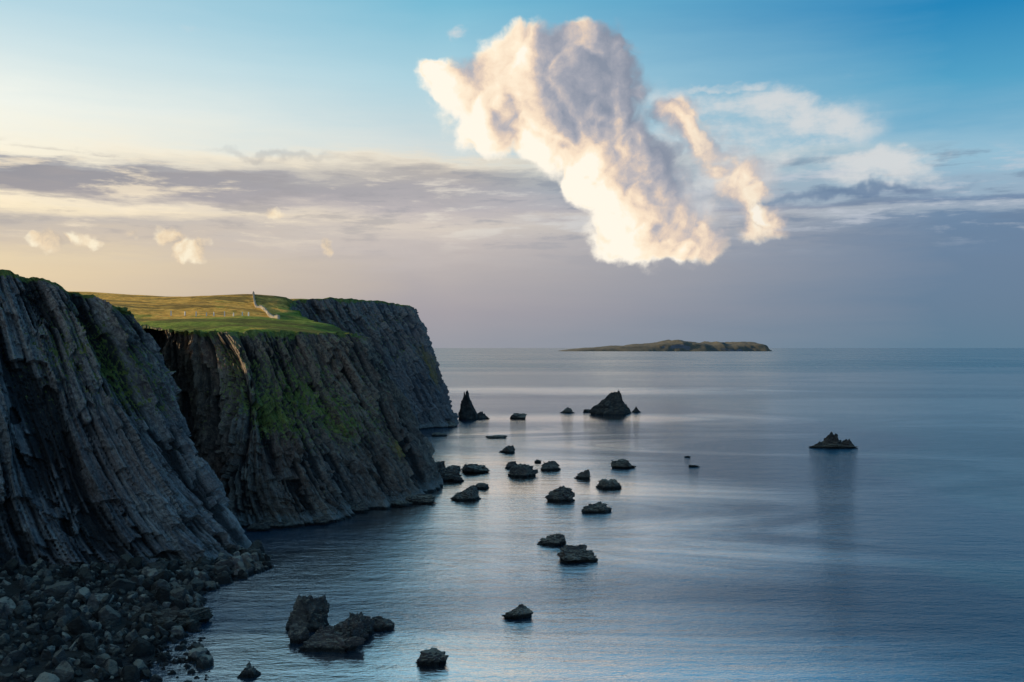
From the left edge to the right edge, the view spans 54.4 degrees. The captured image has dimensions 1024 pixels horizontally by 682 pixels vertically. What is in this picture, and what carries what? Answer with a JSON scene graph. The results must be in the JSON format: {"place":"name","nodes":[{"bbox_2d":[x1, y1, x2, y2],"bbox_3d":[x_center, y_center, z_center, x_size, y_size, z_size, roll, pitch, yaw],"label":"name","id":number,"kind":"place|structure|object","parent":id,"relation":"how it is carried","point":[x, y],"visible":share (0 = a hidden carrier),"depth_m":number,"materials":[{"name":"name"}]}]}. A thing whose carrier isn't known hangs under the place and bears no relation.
{"place":"outdoors","nodes":[
{"label":"outdoors","id":0,"kind":"place"},
{"bbox_2d":[0,540,273,681],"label":"boulder beach","id":1,"kind":"structure","parent":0,"point":[76,623],"depth_m":210.07,"materials":[{"name":"stone"}]},
{"bbox_2d":[0,269,458,566],"bbox_3d":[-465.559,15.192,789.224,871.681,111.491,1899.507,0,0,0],"label":"sea cliffs","id":2,"kind":"structure","parent":0,"point":[122,432],"depth_m":280.39,"materials":[{"name":"grey stone"}]},
{"bbox_2d":[39,278,407,334],"bbox_3d":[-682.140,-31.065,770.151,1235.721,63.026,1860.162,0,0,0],"label":"grassy headland","id":3,"kind":"structure","parent":2,"relation":"on","point":[151,311],"depth_m":506.02,"materials":[{"name":"green plant"}]},
{"bbox_2d":[170,311,248,315],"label":"post fence","id":4,"kind":"object","parent":3,"relation":"on","point":[206,313],"visible":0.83,"depth_m":456.90,"materials":[{"name":"brown wood"}]},
{"bbox_2d":[253,293,279,318],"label":"dry stone wall","id":5,"kind":"structure","parent":3,"relation":"on","point":[270,315],"depth_m":527.50,"materials":[{"name":"grey stone"}]},
{"bbox_2d":[0,0,1023,347],"label":"sky","id":6,"kind":"structure","parent":0,"point":[506,173],"materials":[{"name":"blue"}]},
{"bbox_2d":[141,348,1023,681],"bbox_3d":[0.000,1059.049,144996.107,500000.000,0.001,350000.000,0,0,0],"label":"sea","id":7,"kind":"structure","parent":0,"point":[763,542],"depth_m":313.34,"materials":[{"name":"blue liquid"}]},
{"bbox_2d":[139,601,212,629],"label":"rock ledge","id":8,"kind":"object","parent":7,"relation":"in","point":[162,615],"visible":0.48,"depth_m":214.14,"materials":[{"name":"stone"}]},
{"bbox_2d":[237,662,260,678],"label":"sea rock","id":9,"kind":"object","parent":7,"relation":"in","point":[249,671],"visible":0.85,"depth_m":181.12,"materials":[{"name":"stone"}]},
{"bbox_2d":[246,499,391,531],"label":"rock ledge","id":10,"kind":"object","parent":7,"relation":"in","point":[266,523],"visible":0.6,"depth_m":331.82,"materials":[{"name":"stone"}]},
{"bbox_2d":[285,594,394,653],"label":"rock skerry","id":11,"kind":"structure","parent":7,"relation":"in","point":[351,632],"depth_m":203.28,"materials":[{"name":"stone"}]},
{"bbox_2d":[391,494,435,506],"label":"sea rock","id":12,"kind":"object","parent":7,"relation":"in","point":[419,499],"visible":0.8,"depth_m":382.15,"materials":[{"name":"stone"}]},
{"bbox_2d":[416,648,448,665],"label":"sea rock","id":13,"kind":"object","parent":7,"relation":"in","point":[432,657],"visible":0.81,"depth_m":188.28,"materials":[{"name":"stone"}]},
{"bbox_2d":[432,421,456,436],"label":"sea rock","id":14,"kind":"object","parent":7,"relation":"in","point":[451,425],"visible":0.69,"depth_m":675.68,"materials":[{"name":"stone"}]},
{"bbox_2d":[436,461,461,480],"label":"sea rock","id":15,"kind":"object","parent":7,"relation":"in","point":[448,473],"visible":0.52,"depth_m":451.00,"materials":[{"name":"stone"}]},
{"bbox_2d":[452,477,463,481],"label":"sea rock","id":16,"kind":"object","parent":7,"relation":"in","point":[457,479],"visible":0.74,"depth_m":445.95,"materials":[{"name":"stone"}]},
{"bbox_2d":[450,485,480,501],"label":"sea rock","id":17,"kind":"object","parent":7,"relation":"in","point":[471,492],"visible":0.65,"depth_m":391.13,"materials":[{"name":"stone"}]},
{"bbox_2d":[458,390,489,419],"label":"sea stack","id":18,"kind":"object","parent":7,"relation":"in","point":[467,411],"visible":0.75,"depth_m":833.56,"materials":[{"name":"stone"}]},
{"bbox_2d":[461,464,489,472],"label":"sea rock","id":19,"kind":"object","parent":7,"relation":"in","point":[472,468],"visible":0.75,"depth_m":476.95,"materials":[{"name":"stone"}]},
{"bbox_2d":[475,483,488,488],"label":"sea rock","id":20,"kind":"object","parent":7,"relation":"in","point":[481,485],"visible":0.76,"depth_m":423.08,"materials":[{"name":"stone"}]},
{"bbox_2d":[485,435,506,438],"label":"sea rock","id":21,"kind":"object","parent":7,"relation":"in","point":[497,436],"visible":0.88,"depth_m":660.19,"materials":[{"name":"stone"}]},
{"bbox_2d":[499,445,514,452],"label":"sea rock","id":22,"kind":"object","parent":7,"relation":"in","point":[508,449],"visible":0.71,"depth_m":568.97,"materials":[{"name":"stone"}]},
{"bbox_2d":[502,604,533,618],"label":"sea rock","id":23,"kind":"object","parent":7,"relation":"in","point":[521,611],"visible":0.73,"depth_m":220.85,"materials":[{"name":"stone"}]},
{"bbox_2d":[510,413,526,418],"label":"sea rock","id":24,"kind":"object","parent":7,"relation":"in","point":[518,416],"visible":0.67,"depth_m":841.24,"materials":[{"name":"stone"}]},
{"bbox_2d":[505,461,537,476],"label":"sea rock","id":25,"kind":"object","parent":7,"relation":"in","point":[518,470],"visible":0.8,"depth_m":464.81,"materials":[{"name":"stone"}]},
{"bbox_2d":[540,461,560,470],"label":"sea rock","id":26,"kind":"object","parent":7,"relation":"in","point":[550,465],"visible":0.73,"depth_m":487.77,"materials":[{"name":"stone"}]},
{"bbox_2d":[537,533,565,546],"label":"sea rock","id":27,"kind":"object","parent":7,"relation":"in","point":[553,540],"visible":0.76,"depth_m":302.63,"materials":[{"name":"stone"}]},
{"bbox_2d":[545,485,574,501],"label":"sea rock","id":28,"kind":"object","parent":7,"relation":"in","point":[563,493],"visible":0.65,"depth_m":388.97,"materials":[{"name":"stone"}]},
{"bbox_2d":[560,407,574,412],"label":"sea rock","id":29,"kind":"object","parent":7,"relation":"in","point":[567,410],"visible":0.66,"depth_m":917.10,"materials":[{"name":"stone"}]},
{"bbox_2d":[557,544,597,562],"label":"sea rock","id":30,"kind":"object","parent":7,"relation":"in","point":[572,553],"visible":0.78,"depth_m":279.84,"materials":[{"name":"stone"}]},
{"bbox_2d":[574,469,591,478],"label":"sea rock","id":31,"kind":"object","parent":7,"relation":"in","point":[585,474],"visible":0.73,"depth_m":455.80,"materials":[{"name":"stone"}]},
{"bbox_2d":[581,501,611,513],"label":"sea rock","id":32,"kind":"object","parent":7,"relation":"in","point":[599,507],"visible":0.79,"depth_m":362.15,"materials":[{"name":"stone"}]},
{"bbox_2d":[595,479,621,488],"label":"sea rock","id":33,"kind":"object","parent":7,"relation":"in","point":[609,484],"visible":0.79,"depth_m":424.59,"materials":[{"name":"stone"}]},
{"bbox_2d":[583,390,639,414],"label":"sea stack","id":34,"kind":"object","parent":7,"relation":"in","point":[611,403],"visible":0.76,"depth_m":892.08,"materials":[{"name":"stone"}]},
{"bbox_2d":[610,459,635,468],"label":"sea rock","id":35,"kind":"object","parent":7,"relation":"in","point":[623,463],"visible":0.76,"depth_m":495.07,"materials":[{"name":"stone"}]},
{"bbox_2d":[560,340,771,350],"bbox_3d":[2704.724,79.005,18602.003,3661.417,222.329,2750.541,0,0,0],"label":"distant island","id":36,"kind":"structure","parent":7,"relation":"on","point":[673,345],"depth_m":17508.18,"materials":[{"name":"grey stone"}]},
{"bbox_2d":[808,431,857,448],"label":"sea stack","id":37,"kind":"object","parent":7,"relation":"in","point":[831,440],"visible":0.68,"depth_m":595.23,"materials":[{"name":"stone"}]}
]}

